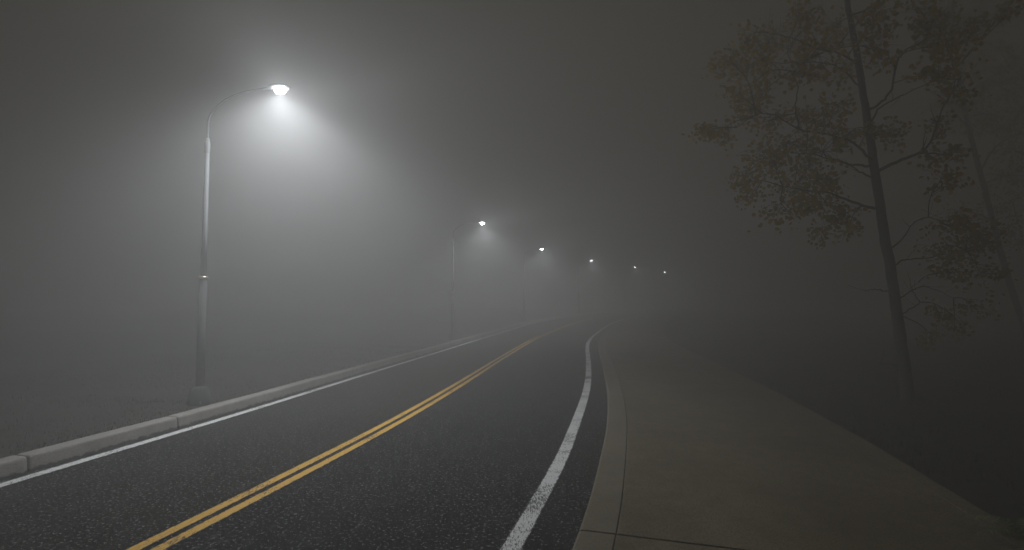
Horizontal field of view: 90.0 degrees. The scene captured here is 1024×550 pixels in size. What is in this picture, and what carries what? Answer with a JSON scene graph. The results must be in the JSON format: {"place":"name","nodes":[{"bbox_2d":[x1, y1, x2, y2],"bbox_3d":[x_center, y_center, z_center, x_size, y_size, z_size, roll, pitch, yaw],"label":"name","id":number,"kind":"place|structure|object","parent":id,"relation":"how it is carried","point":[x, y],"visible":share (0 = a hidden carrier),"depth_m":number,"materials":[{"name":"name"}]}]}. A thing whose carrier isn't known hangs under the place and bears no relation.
{"place":"outdoors","nodes":[
{"label":"outdoors","id":0,"kind":"place"},
{"bbox_2d":[0,302,729,549],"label":"road","id":1,"kind":"structure","parent":0,"point":[465,466],"depth_m":7.03,"materials":[{"name":"grey asphalt"}]},
{"bbox_2d":[0,304,681,480],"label":"kerb","id":2,"kind":"structure","parent":1,"relation":"on","point":[28,461],"depth_m":9.46,"materials":[{"name":"concrete"}]},
{"bbox_2d":[0,302,702,487],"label":"edge line","id":3,"kind":"object","parent":1,"relation":"on","point":[39,473],"visible":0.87,"depth_m":9.14,"materials":[{"name":"white paint"}]},
{"bbox_2d":[125,302,715,549],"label":"line","id":4,"kind":"object","parent":1,"relation":"on","point":[181,525],"visible":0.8,"depth_m":6.69,"materials":[{"name":"yellow paint"}]},
{"bbox_2d":[149,302,716,549],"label":"line","id":5,"kind":"object","parent":1,"relation":"on","point":[205,524],"visible":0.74,"depth_m":6.69,"materials":[{"name":"yellow paint"}]},
{"bbox_2d":[498,303,724,549],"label":"edge line","id":6,"kind":"object","parent":1,"relation":"on","point":[519,534],"visible":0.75,"depth_m":6.69,"materials":[{"name":"white paint"}]},
{"bbox_2d":[572,301,738,549],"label":"kerb","id":7,"kind":"structure","parent":1,"relation":"on","point":[598,527],"depth_m":6.39,"materials":[{"name":"concrete"}]},
{"bbox_2d":[0,302,1023,523],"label":"ground","id":8,"kind":"structure","parent":0,"point":[7,307],"depth_m":126.10,"materials":[{"name":"soil"}]},
{"bbox_2d":[0,302,692,458],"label":"turf verge","id":9,"kind":"structure","parent":8,"relation":"on","point":[45,341],"depth_m":23.29,"materials":[{"name":"green plant"}]},
{"bbox_2d":[186,83,290,405],"bbox_3d":[-5.672,-0.520,10.652,2.110,6.886,0.430,-1,-3,11],"label":"street lamp","id":10,"kind":"object","parent":9,"relation":"on","point":[199,394],"visible":0.97,"depth_m":10.69,"materials":[{"name":"metal"}]},
{"bbox_2d":[449,221,485,339],"bbox_3d":[-2.516,0.424,28.777,2.110,6.886,0.430,-1,-3,10],"label":"street lamp","id":11,"kind":"object","parent":9,"relation":"on","point":[452,335],"visible":0.97,"depth_m":28.80,"materials":[{"name":"metal"}]},
{"bbox_2d":[522,248,543,320],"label":"street lamp","id":12,"kind":"object","parent":9,"relation":"on","point":[523,318],"visible":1,"depth_m":46.79,"materials":[{"name":"metal"}]},
{"bbox_2d":[577,260,592,312],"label":"street lamp","id":13,"kind":"object","parent":9,"relation":"on","point":[578,311],"visible":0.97,"depth_m":64.20,"materials":[{"name":"metal"}]},
{"bbox_2d":[624,267,635,309],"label":"street lamp","id":14,"kind":"object","parent":9,"relation":"on","point":[624,290],"visible":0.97,"depth_m":79.58,"materials":[{"name":"metal"}]},
{"bbox_2d":[655,271,665,306],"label":"street lamp","id":15,"kind":"object","parent":9,"relation":"on","point":[655,289],"visible":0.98,"depth_m":95.18,"materials":[{"name":"metal"}]},
{"bbox_2d":[0,0,1023,302],"label":"sky","id":16,"kind":"structure","parent":0,"point":[557,126],"materials":[{"name":"grey"}]},
{"bbox_2d":[605,301,1023,549],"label":"pavement","id":17,"kind":"structure","parent":0,"point":[719,457],"depth_m":6.38,"materials":[{"name":"concrete"}]},
{"bbox_2d":[664,303,1023,532],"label":"woodland floor","id":18,"kind":"structure","parent":0,"point":[828,342],"depth_m":16.67,"materials":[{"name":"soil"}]},
{"bbox_2d":[681,0,1023,400],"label":"aspen tree","id":19,"kind":"object","parent":18,"relation":"on","point":[906,384],"visible":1,"depth_m":12.00,"materials":[{"name":"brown plant"}]},
{"bbox_2d":[907,0,1023,335],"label":"aspen tree","id":20,"kind":"object","parent":18,"relation":"on","point":[985,193],"visible":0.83,"depth_m":24.05,"materials":[{"name":"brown plant"}]},
{"bbox_2d":[960,514,1023,549],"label":"fern plant","id":21,"kind":"object","parent":18,"relation":"on","point":[1006,529],"visible":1,"depth_m":4.73,"materials":[{"name":"green plant"}]}
]}

